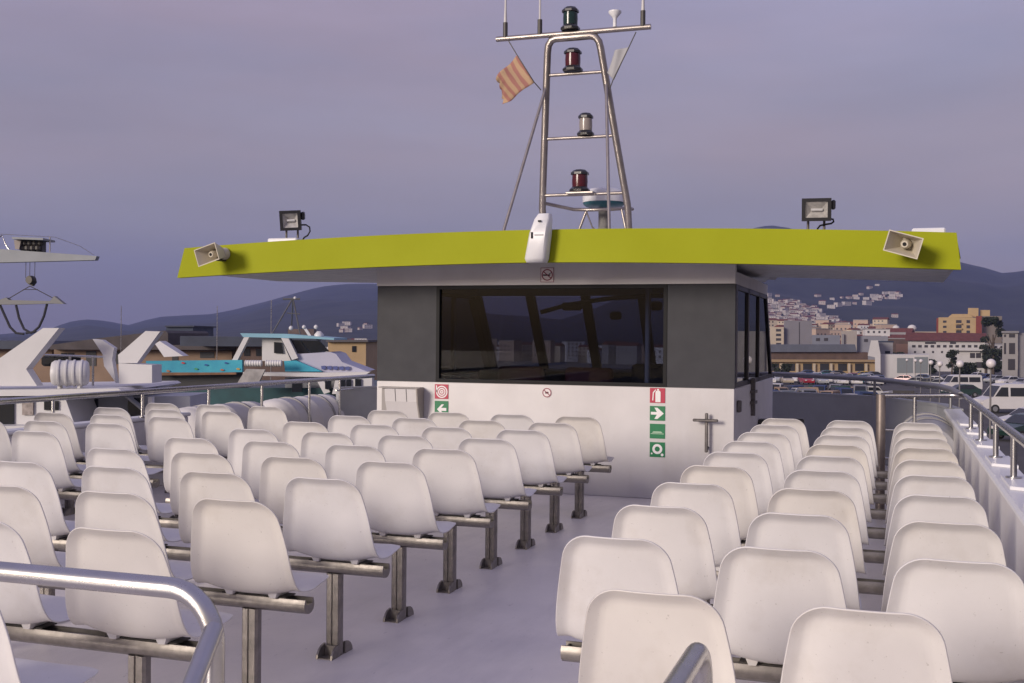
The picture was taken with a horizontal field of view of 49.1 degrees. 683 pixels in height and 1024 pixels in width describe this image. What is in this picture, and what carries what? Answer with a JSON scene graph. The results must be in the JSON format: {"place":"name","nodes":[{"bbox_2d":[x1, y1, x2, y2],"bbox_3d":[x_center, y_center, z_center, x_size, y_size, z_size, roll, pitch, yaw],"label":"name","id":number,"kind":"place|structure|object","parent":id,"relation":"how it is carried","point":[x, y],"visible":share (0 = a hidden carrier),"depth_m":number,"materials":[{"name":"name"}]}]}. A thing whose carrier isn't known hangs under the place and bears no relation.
{"place":"outdoors","nodes":[
{"label":"outdoors","id":0,"kind":"place"},
{"bbox_2d":[0,226,1023,340],"bbox_3d":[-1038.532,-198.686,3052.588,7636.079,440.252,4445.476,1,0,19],"label":"hills","id":1,"kind":"structure","parent":0,"point":[921,306],"depth_m":2281.52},
{"bbox_2d":[0,0,1023,333],"label":"sky","id":2,"kind":"structure","parent":0,"point":[135,134],"materials":[{"name":"purple"}]},
{"bbox_2d":[773,370,1023,398],"bbox_3d":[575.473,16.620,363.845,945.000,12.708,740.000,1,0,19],"label":"car park","id":3,"kind":"structure","parent":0,"point":[895,388],"depth_m":174.27,"materials":[{"name":"grey asphalt"}]},
{"bbox_2d":[772,363,792,371],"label":"tree","id":4,"kind":"object","parent":3,"relation":"on","point":[785,367],"visible":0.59,"depth_m":204.34,"materials":[{"name":"green plant"}]},
{"bbox_2d":[770,320,811,343],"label":"grey flats","id":5,"kind":"structure","parent":3,"relation":"on","point":[794,332],"depth_m":400.01,"materials":[{"name":"grey"}]},
{"bbox_2d":[812,328,829,334],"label":"town house","id":6,"kind":"structure","parent":3,"relation":"on","point":[820,331],"depth_m":515.74,"materials":[{"name":"grey"}]},
{"bbox_2d":[770,344,874,373],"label":"arcade building","id":7,"kind":"structure","parent":3,"relation":"on","point":[847,358],"depth_m":264.00,"materials":[{"name":"beige stone"}]},
{"bbox_2d":[812,335,839,343],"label":"grey hall","id":8,"kind":"structure","parent":3,"relation":"on","point":[825,339],"depth_m":370.00,"materials":[{"name":"grey paint"}]},
{"bbox_2d":[834,324,850,330],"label":"town house","id":9,"kind":"structure","parent":3,"relation":"on","point":[844,327],"depth_m":633.96,"materials":[{"name":"grey paint"}]},
{"bbox_2d":[841,331,856,349],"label":"cream tower","id":10,"kind":"structure","parent":3,"relation":"on","point":[848,337],"depth_m":350.01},
{"bbox_2d":[857,336,887,359],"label":"grey hall","id":11,"kind":"structure","parent":3,"relation":"on","point":[863,343],"depth_m":352.01,"materials":[{"name":"grey"}]},
{"bbox_2d":[862,329,889,335],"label":"town house","id":12,"kind":"structure","parent":3,"relation":"on","point":[876,332],"depth_m":487.98,"materials":[{"name":"grey paint"}]},
{"bbox_2d":[872,317,889,325],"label":"town house","id":13,"kind":"structure","parent":3,"relation":"on","point":[880,320],"depth_m":680.53,"materials":[{"name":"beige paint"}]},
{"bbox_2d":[888,339,907,353],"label":"brown block","id":14,"kind":"structure","parent":3,"relation":"on","point":[900,345],"depth_m":380.01,"materials":[{"name":"brown"}]},
{"bbox_2d":[868,340,928,377],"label":"quay office","id":15,"kind":"structure","parent":3,"relation":"on","point":[889,363],"depth_m":240.00,"materials":[{"name":"grey"}]},
{"bbox_2d":[886,328,914,334],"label":"town house","id":16,"kind":"structure","parent":3,"relation":"on","point":[899,331],"depth_m":512.61,"materials":[{"name":"paint"}]},
{"bbox_2d":[905,332,985,371],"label":"long white building","id":17,"kind":"structure","parent":3,"relation":"on","point":[936,346],"depth_m":370.02,"materials":[{"name":"white paint"}]},
{"bbox_2d":[946,349,959,374],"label":"tree","id":18,"kind":"object","parent":3,"relation":"on","point":[951,354],"visible":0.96,"depth_m":274.85,"materials":[{"name":"green plant"}]},
{"bbox_2d":[938,374,982,388],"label":"parked van","id":19,"kind":"object","parent":3,"relation":"on","point":[971,379],"visible":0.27,"depth_m":149.21,"materials":[{"name":"white paint"}]},
{"bbox_2d":[950,362,980,374],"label":"tree","id":20,"kind":"object","parent":3,"relation":"on","point":[968,368],"visible":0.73,"depth_m":254.33,"materials":[{"name":"green plant"}]},
{"bbox_2d":[936,308,1001,342],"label":"yellow flats","id":21,"kind":"structure","parent":3,"relation":"on","point":[960,323],"depth_m":480.02,"materials":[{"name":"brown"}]},
{"bbox_2d":[957,349,989,373],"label":"white block","id":22,"kind":"structure","parent":3,"relation":"on","point":[971,355],"depth_m":310.00,"materials":[{"name":"grey paint"}]},
{"bbox_2d":[979,336,995,373],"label":"tree","id":23,"kind":"object","parent":3,"relation":"on","point":[986,348],"visible":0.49,"depth_m":309.66,"materials":[{"name":"green plant"}]},
{"bbox_2d":[981,316,1005,374],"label":"tree","id":24,"kind":"object","parent":3,"relation":"on","point":[996,354],"visible":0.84,"depth_m":299.40,"materials":[{"name":"green plant"}]},
{"bbox_2d":[995,376,1018,382],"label":"parked car","id":25,"kind":"object","parent":3,"relation":"on","point":[1006,379],"visible":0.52,"depth_m":189.32,"materials":[{"name":"white paint"}]},
{"bbox_2d":[1001,331,1023,376],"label":"grey office block","id":26,"kind":"structure","parent":3,"relation":"on","point":[1012,353],"depth_m":270.02,"materials":[{"name":"grey"}]},
{"bbox_2d":[914,391,1023,473],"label":"quay","id":27,"kind":"structure","parent":0,"point":[1004,444],"depth_m":86.84,"materials":[{"name":"concrete"}]},
{"bbox_2d":[940,384,981,396],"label":"parked car","id":28,"kind":"object","parent":27,"relation":"on","point":[970,390],"visible":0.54,"depth_m":128.30,"materials":[{"name":"green paint"}]},
{"bbox_2d":[986,359,995,438],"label":"globe lamp","id":29,"kind":"object","parent":27,"relation":"on","point":[990,364],"visible":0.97,"depth_m":55.97,"materials":[{"name":"grey"}]},
{"bbox_2d":[973,383,1023,412],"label":"parked van","id":30,"kind":"object","parent":27,"relation":"on","point":[1007,395],"visible":0.71,"depth_m":91.97,"materials":[{"name":"white paint"}]},
{"bbox_2d":[987,413,1023,438],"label":"parked car","id":31,"kind":"object","parent":27,"relation":"on","point":[1015,421],"visible":0.43,"depth_m":61.63,"materials":[{"name":"green paint"}]},
{"bbox_2d":[992,407,1023,422],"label":"parked car","id":32,"kind":"object","parent":27,"relation":"on","point":[1016,411],"visible":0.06,"depth_m":70.20,"materials":[{"name":"white paint"}]},
{"bbox_3d":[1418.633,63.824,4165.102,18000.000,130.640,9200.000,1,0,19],"label":"water","id":33,"kind":"structure","parent":0,"visible":0},
{"bbox_2d":[0,234,98,334],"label":"crane","id":34,"kind":"object","parent":33,"relation":"on","point":[31,250],"visible":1,"depth_m":45.17,"materials":[{"name":"paint"}]},
{"bbox_2d":[0,328,206,428],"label":"white catamaran","id":35,"kind":"object","parent":33,"relation":"on","point":[19,377],"visible":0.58,"depth_m":28.90,"materials":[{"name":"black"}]},
{"bbox_2d":[0,404,13,423],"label":"cabin window","id":36,"kind":"structure","parent":35,"relation":"in","point":[7,410],"depth_m":28.05,"materials":[{"name":"black glass"}]},
{"bbox_2d":[44,401,58,409],"bbox_3d":[-11.535,1.601,28.150,0.352,0.228,0.201,0,0,0],"label":"cabin window","id":37,"kind":"structure","parent":35,"relation":"in","point":[47,405],"depth_m":28.05,"materials":[{"name":"black"}]},
{"bbox_2d":[50,359,89,388],"bbox_3d":[-11.198,0.828,28.400,0.920,0.741,0.682,0,0,-14],"label":"life raft canister","id":38,"kind":"object","parent":35,"relation":"on","point":[67,373],"visible":1,"depth_m":28.16,"materials":[{"name":"white plastic"}]},
{"bbox_2d":[128,398,140,416],"bbox_3d":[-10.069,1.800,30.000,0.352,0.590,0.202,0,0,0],"label":"cabin door","id":39,"kind":"structure","parent":35,"relation":"in","point":[133,410],"depth_m":29.90,"materials":[{"name":"black"}]},
{"bbox_2d":[146,296,378,404],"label":"turquoise ferry","id":40,"kind":"object","parent":33,"relation":"on","point":[278,349],"visible":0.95,"depth_m":50.00,"materials":[{"name":"teal"}]},
{"bbox_2d":[292,383,302,391],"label":"saloon window","id":41,"kind":"structure","parent":40,"relation":"in","point":[296,387],"depth_m":49.40,"materials":[{"name":"black glass"}]},
{"bbox_2d":[291,340,308,352],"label":"cabin window","id":42,"kind":"structure","parent":40,"relation":"in","point":[299,346],"depth_m":50.20,"materials":[{"name":"black glass"}]},
{"bbox_2d":[835,387,853,393],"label":"motor boat","id":43,"kind":"object","parent":33,"relation":"on","point":[845,390],"visible":0.35,"depth_m":127.12,"materials":[{"name":"blue"}]},
{"bbox_3d":[-1.704,4.025,5.550,8.030,4.876,21.400,1,0,19],"label":"ferry hull","id":44,"kind":"object","parent":33,"relation":"on","visible":0},
{"bbox_2d":[11,465,1011,682],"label":"deck","id":45,"kind":"structure","parent":44,"relation":"on","point":[497,624],"depth_m":5.82,"materials":[{"name":"paint"}]},
{"bbox_2d":[12,430,81,551],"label":"bench","id":46,"kind":"object","parent":45,"relation":"on","point":[43,449],"visible":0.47,"depth_m":7.43,"materials":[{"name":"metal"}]},
{"bbox_2d":[0,610,98,682],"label":"bench","id":47,"kind":"object","parent":45,"relation":"on","point":[13,669],"visible":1,"depth_m":3.29,"materials":[{"name":"plastic"}]},
{"bbox_2d":[0,420,162,487],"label":"bench","id":48,"kind":"object","parent":45,"relation":"on","point":[106,435],"visible":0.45,"depth_m":8.23,"materials":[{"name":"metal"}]},
{"bbox_2d":[0,561,224,682],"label":"stair rail","id":49,"kind":"object","parent":45,"relation":"on","point":[207,663],"visible":1,"depth_m":2.20,"materials":[{"name":"silver metal"}]},
{"bbox_2d":[34,412,193,517],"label":"bench","id":50,"kind":"object","parent":45,"relation":"on","point":[162,431],"visible":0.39,"depth_m":8.92,"materials":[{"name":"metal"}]},
{"bbox_2d":[0,522,232,682],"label":"bench","id":51,"kind":"object","parent":45,"relation":"on","point":[140,631],"visible":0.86,"depth_m":3.84,"materials":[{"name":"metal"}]},
{"bbox_2d":[0,485,328,682],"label":"bench","id":52,"kind":"object","parent":45,"relation":"on","point":[239,553],"visible":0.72,"depth_m":4.55,"materials":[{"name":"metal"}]},
{"bbox_2d":[7,412,327,505],"bbox_3d":[-5.214,1.081,6.109,0.170,0.700,18.200,1,0,19],"label":"bulwark","id":53,"kind":"object","parent":45,"relation":"on","point":[137,421],"visible":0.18,"depth_m":10.69,"materials":[{"name":"white metal"}]},
{"bbox_2d":[0,374,374,421],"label":"side rail","id":54,"kind":"object","parent":53,"relation":"on","point":[46,398],"visible":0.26,"depth_m":11.36,"materials":[{"name":"silver metal"}]},
{"bbox_2d":[93,407,243,458],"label":"bench","id":55,"kind":"object","parent":45,"relation":"on","point":[217,427],"visible":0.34,"depth_m":9.54,"materials":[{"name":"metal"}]},
{"bbox_2d":[0,461,399,660],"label":"bench","id":56,"kind":"object","parent":45,"relation":"on","point":[326,526],"visible":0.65,"depth_m":5.25,"materials":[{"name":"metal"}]},
{"bbox_2d":[145,403,287,492],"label":"bench","id":57,"kind":"object","parent":45,"relation":"on","point":[274,420],"visible":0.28,"depth_m":10.21,"materials":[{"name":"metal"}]},
{"bbox_2d":[179,401,264,437],"bbox_3d":[-3.312,1.094,12.698,0.689,0.794,1.600,1,0,19],"label":"life raft canister","id":58,"kind":"object","parent":45,"relation":"on","point":[240,409],"visible":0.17,"depth_m":12.67,"materials":[{"name":"grey plastic"}]},
{"bbox_2d":[86,448,455,623],"bbox_3d":[-1.392,1.036,6.266,2.232,0.855,0.496,1,0,19],"label":"bench","id":59,"kind":"object","parent":45,"relation":"on","point":[396,496],"visible":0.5,"depth_m":5.93,"materials":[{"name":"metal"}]},
{"bbox_2d":[263,394,344,428],"bbox_3d":[-2.723,1.092,14.425,0.689,0.794,1.650,1,0,19],"label":"life raft canister","id":60,"kind":"object","parent":45,"relation":"on","point":[323,409],"visible":0.32,"depth_m":14.14,"materials":[{"name":"grey plastic"}]},
{"bbox_2d":[163,437,499,593],"bbox_3d":[-1.159,1.035,6.949,2.232,0.855,0.496,1,0,19],"label":"bench","id":61,"kind":"object","parent":45,"relation":"on","point":[454,484],"visible":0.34,"depth_m":6.62,"materials":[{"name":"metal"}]},
{"bbox_2d":[227,429,536,569],"bbox_3d":[-0.926,1.034,7.633,2.232,0.855,0.496,1,0,19],"label":"bench","id":62,"kind":"object","parent":45,"relation":"on","point":[498,468],"visible":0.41,"depth_m":7.30,"materials":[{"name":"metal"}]},
{"bbox_2d":[282,421,566,549],"bbox_3d":[-0.693,1.033,8.317,2.232,0.855,0.496,1,0,19],"label":"bench","id":63,"kind":"object","parent":45,"relation":"on","point":[535,457],"visible":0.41,"depth_m":7.98,"materials":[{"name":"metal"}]},
{"bbox_2d":[328,415,591,532],"bbox_3d":[-0.460,1.032,9.001,2.232,0.855,0.496,1,0,19],"label":"bench","id":64,"kind":"object","parent":45,"relation":"on","point":[563,438],"visible":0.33,"depth_m":8.67,"materials":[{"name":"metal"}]},
{"bbox_2d":[367,410,613,518],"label":"bench","id":65,"kind":"object","parent":45,"relation":"on","point":[591,438],"visible":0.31,"depth_m":9.35,"materials":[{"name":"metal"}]},
{"bbox_2d":[177,228,960,498],"bbox_3d":[0.836,0.225,12.287,7.340,2.467,4.600,1,0,19],"label":"wheelhouse","id":66,"kind":"object","parent":45,"relation":"on","point":[607,329],"visible":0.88,"depth_m":10.62,"materials":[{"name":"white paint"}]},
{"bbox_2d":[194,242,229,266],"bbox_3d":[-2.914,-0.841,10.984,0.304,0.233,0.321,1,0,19],"label":"horn speaker","id":67,"kind":"object","parent":66,"relation":"attached to","point":[209,253],"visible":1,"depth_m":10.93},
{"bbox_2d":[279,210,310,239],"bbox_3d":[-2.140,-1.089,11.089,0.305,0.420,0.169,0,0,-3],"label":"floodlight","id":68,"kind":"object","parent":66,"relation":"attached to","point":[290,220],"visible":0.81,"depth_m":11.04,"materials":[{"name":"black metal"}]},
{"bbox_2d":[378,386,423,417],"bbox_3d":[-1.125,0.701,11.201,0.457,0.490,0.178,1,0,19],"label":"wall locker","id":69,"kind":"object","parent":66,"relation":"attached to","point":[408,402],"depth_m":11.14,"materials":[{"name":"grey plastic"}]},
{"bbox_2d":[435,384,447,398],"bbox_3d":[-0.701,0.497,11.147,0.144,0.144,0.006,1,0,19],"label":"safety sign","id":70,"kind":"object","parent":66,"relation":"attached to","point":[441,391],"visible":1,"depth_m":11.15,"materials":[{"name":"red plastic"}]},
{"bbox_2d":[435,401,447,411],"bbox_3d":[-0.702,0.661,11.148,0.144,0.140,0.006,1,0,19],"label":"safety sign","id":71,"kind":"object","parent":66,"relation":"attached to","point":[441,406],"visible":0.71,"depth_m":11.14,"materials":[{"name":"green plastic"}]},
{"bbox_2d":[525,213,552,262],"bbox_3d":[0.231,-0.920,9.974,0.227,0.435,0.137,1,0,19],"label":"beacon case","id":72,"kind":"object","parent":66,"relation":"attached to","point":[538,244],"visible":1,"depth_m":9.92,"materials":[{"name":"white plastic"}]},
{"bbox_2d":[541,268,553,281],"bbox_3d":[0.339,-0.640,10.779,0.133,0.140,0.006,1,0,19],"label":"no smoking sign","id":73,"kind":"object","parent":66,"relation":"attached to","point":[547,274],"visible":1,"depth_m":10.78,"materials":[{"name":"white plastic"}]},
{"bbox_2d":[436,284,667,386],"bbox_3d":[0.353,-0.065,10.830,2.321,0.954,0.070,1,0,19],"label":"rear window","id":74,"kind":"structure","parent":66,"relation":"in","point":[604,335],"depth_m":10.81,"materials":[{"name":"black glass"}]},
{"bbox_2d":[496,0,650,230],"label":"signal mast","id":75,"kind":"object","parent":66,"relation":"on","point":[570,30],"visible":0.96,"depth_m":11.66,"materials":[{"name":"metal"}]},
{"bbox_2d":[496,41,540,103],"bbox_3d":[0.075,-2.841,11.758,0.498,0.663,0.146,1,0,19],"label":"flag","id":76,"kind":"object","parent":75,"relation":"hanging from","point":[513,78],"visible":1,"depth_m":11.75,"materials":[{"name":"orange fabric"}]},
{"bbox_2d":[607,32,635,87],"bbox_3d":[1.114,-2.860,11.396,0.303,0.554,0.031,1,0,22],"label":"flag","id":77,"kind":"object","parent":75,"relation":"hanging from","point":[617,59],"visible":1,"depth_m":11.41,"materials":[{"name":"grey fabric"}]},
{"bbox_2d":[546,187,633,228],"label":"radar dome","id":78,"kind":"structure","parent":66,"relation":"on","point":[598,203],"depth_m":12.26,"materials":[{"name":"white plastic"}]},
{"bbox_2d":[650,388,664,402],"bbox_3d":[1.356,0.503,10.447,0.143,0.138,0.006,1,0,19],"label":"safety sign","id":79,"kind":"object","parent":66,"relation":"attached to","point":[657,395],"visible":1,"depth_m":10.44,"materials":[{"name":"red plastic"}]},
{"bbox_2d":[650,442,664,456],"bbox_3d":[1.354,1.008,10.448,0.143,0.138,0.006,1,0,19],"label":"safety sign","id":80,"kind":"object","parent":66,"relation":"attached to","point":[657,449],"visible":1,"depth_m":10.45,"materials":[{"name":"green plastic"}]},
{"bbox_2d":[650,406,664,420],"bbox_3d":[1.355,0.669,10.447,0.143,0.135,0.006,1,0,19],"label":"safety sign","id":81,"kind":"object","parent":66,"relation":"attached to","point":[657,413],"visible":1,"depth_m":10.44,"materials":[{"name":"green plastic"}]},
{"bbox_2d":[650,424,664,438],"bbox_3d":[1.355,0.836,10.447,0.143,0.136,0.006,1,0,19],"label":"safety sign","id":82,"kind":"object","parent":66,"relation":"attached to","point":[657,431],"visible":1,"depth_m":10.45,"materials":[{"name":"green plastic"}]},
{"bbox_2d":[693,413,717,452],"bbox_3d":[1.774,0.834,10.254,0.230,0.360,0.105,1,0,19],"label":"wall bracket","id":83,"kind":"object","parent":66,"relation":"attached to","point":[706,420],"depth_m":10.23,"materials":[{"name":"metal"}]},
{"bbox_2d":[750,378,757,415],"bbox_3d":[2.464,0.566,11.427,0.050,0.380,0.220,1,0,19],"label":"side latch","id":84,"kind":"object","parent":66,"relation":"attached to","point":[753,392],"visible":1,"depth_m":11.40,"materials":[{"name":"metal"}]},
{"bbox_2d":[736,285,771,387],"bbox_3d":[2.572,-0.051,11.887,0.046,0.956,3.337,1,0,19],"label":"side window","id":85,"kind":"structure","parent":66,"relation":"in","point":[752,354],"depth_m":11.59,"materials":[{"name":"grey glass"}]},
{"bbox_2d":[802,198,835,228],"bbox_3d":[2.587,-1.000,9.465,0.275,0.410,0.160,1,0,14],"label":"floodlight","id":86,"kind":"object","parent":66,"relation":"attached to","point":[816,209],"visible":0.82,"depth_m":9.42,"materials":[{"name":"black metal"}]},
{"bbox_2d":[883,230,923,258],"bbox_3d":[3.114,-0.763,8.927,0.302,0.240,0.328,1,0,19],"label":"horn speaker","id":87,"kind":"object","parent":66,"relation":"attached to","point":[903,244],"visible":1,"depth_m":8.87},
{"bbox_2d":[912,228,945,231],"bbox_3d":[3.503,-0.890,9.449,0.260,0.075,0.650,1,0,19],"label":"roof hatch","id":88,"kind":"object","parent":66,"relation":"on","point":[930,229],"visible":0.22,"depth_m":9.14,"materials":[{"name":"white plastic"}]},
{"bbox_2d":[335,386,962,465],"bbox_3d":[1.705,1.050,14.282,7.797,0.815,2.716,1,0,28],"label":"bow bulwark","id":89,"kind":"object","parent":45,"relation":"on","point":[818,412],"visible":0.28,"depth_m":14.27,"materials":[{"name":"grey paint"}]},
{"bbox_2d":[772,372,963,407],"bbox_3d":[2.457,0.512,13.824,3.076,0.277,7.965,0,0,-42],"label":"bow rail","id":90,"kind":"object","parent":89,"relation":"on","point":[943,387],"visible":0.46,"depth_m":13.80,"materials":[{"name":"grey metal"}]},
{"bbox_2d":[663,642,712,682],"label":"stair rail","id":91,"kind":"object","parent":45,"relation":"on","point":[693,664],"visible":1,"depth_m":2.11,"materials":[{"name":"silver metal"}]},
{"bbox_2d":[578,589,952,682],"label":"bench","id":92,"kind":"object","parent":45,"relation":"on","point":[629,636],"visible":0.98,"depth_m":2.80,"materials":[{"name":"plastic"}]},
{"bbox_2d":[556,535,1023,682],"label":"bench","id":93,"kind":"object","parent":45,"relation":"on","point":[971,612],"visible":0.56,"depth_m":3.48,"materials":[{"name":"plastic"}]},
{"bbox_2d":[611,504,1006,611],"bbox_3d":[1.122,1.060,4.348,1.483,0.855,0.496,1,0,19],"label":"bench","id":94,"kind":"object","parent":45,"relation":"on","point":[680,536],"visible":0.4,"depth_m":4.16,"materials":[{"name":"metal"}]},
{"bbox_2d":[650,482,988,603],"bbox_3d":[1.355,1.059,5.031,1.483,0.855,0.496,1,0,19],"label":"bench","id":95,"kind":"object","parent":45,"relation":"on","point":[712,506],"visible":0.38,"depth_m":4.85,"materials":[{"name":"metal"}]},
{"bbox_2d":[680,465,975,563],"bbox_3d":[1.588,1.058,5.715,1.483,0.855,0.496,1,0,19],"label":"bench","id":96,"kind":"object","parent":45,"relation":"on","point":[736,484],"visible":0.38,"depth_m":5.53,"materials":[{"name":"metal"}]},
{"bbox_2d":[703,452,966,539],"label":"bench","id":97,"kind":"object","parent":45,"relation":"on","point":[754,467],"visible":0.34,"depth_m":6.21,"materials":[{"name":"plastic"}]},
{"bbox_2d":[722,441,958,519],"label":"bench","id":98,"kind":"object","parent":45,"relation":"on","point":[769,453],"visible":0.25,"depth_m":6.89,"materials":[{"name":"plastic"}]},
{"bbox_2d":[737,432,952,503],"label":"bench","id":99,"kind":"object","parent":45,"relation":"on","point":[781,442],"visible":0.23,"depth_m":7.58,"materials":[{"name":"plastic"}]},
{"bbox_2d":[750,424,946,489],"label":"bench","id":100,"kind":"object","parent":45,"relation":"on","point":[790,433],"visible":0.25,"depth_m":8.26,"materials":[{"name":"plastic"}]},
{"bbox_2d":[762,418,942,478],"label":"bench","id":101,"kind":"object","parent":45,"relation":"on","point":[798,426],"visible":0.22,"depth_m":8.94,"materials":[{"name":"plastic"}]},
{"bbox_2d":[875,394,885,508],"bbox_3d":[3.129,0.969,9.521,0.077,1.040,0.077,1,0,19],"label":"gate post","id":102,"kind":"object","parent":45,"relation":"on","point":[880,419],"visible":0.58,"depth_m":9.49,"materials":[{"name":"metal"}]},
{"bbox_2d":[903,412,953,452],"bbox_3d":[3.905,1.026,10.529,0.563,0.672,1.550,1,0,19],"label":"life raft canister","id":103,"kind":"object","parent":45,"relation":"on","point":[943,424],"visible":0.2,"depth_m":10.00,"materials":[{"name":"grey plastic"}]},
{"bbox_2d":[881,393,1023,478],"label":"side rail","id":104,"kind":"object","parent":45,"relation":"on","point":[1016,436],"visible":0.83,"depth_m":7.30,"materials":[{"name":"silver metal"}]},
{"bbox_2d":[944,409,1023,682],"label":"bulwark","id":105,"kind":"object","parent":45,"relation":"on","point":[999,495],"visible":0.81,"depth_m":5.98,"materials":[{"name":"white plastic"}]},
{"bbox_3d":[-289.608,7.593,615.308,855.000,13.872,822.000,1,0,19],"label":"harbour shore","id":106,"kind":"structure","parent":0,"visible":0},
{"bbox_2d":[0,340,74,381],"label":"blue roof shed","id":107,"kind":"structure","parent":106,"relation":"on","point":[42,372],"depth_m":132.01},
{"bbox_2d":[50,331,238,381],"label":"boat shed","id":108,"kind":"object","parent":106,"relation":"on","point":[91,348],"visible":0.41,"depth_m":128.00,"materials":[{"name":"black"}]},
{"bbox_2d":[165,326,215,335],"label":"navy block","id":109,"kind":"structure","parent":106,"relation":"on","point":[209,329],"depth_m":146.00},
{"bbox_2d":[180,336,327,379],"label":"harbour shed","id":110,"kind":"structure","parent":106,"relation":"on","point":[253,350],"depth_m":118.50,"materials":[{"name":"black"}]},
{"bbox_2d":[326,340,376,379],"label":"ochre house","id":111,"kind":"structure","parent":106,"relation":"on","point":[363,352],"depth_m":100.00,"materials":[{"name":"yellow"}]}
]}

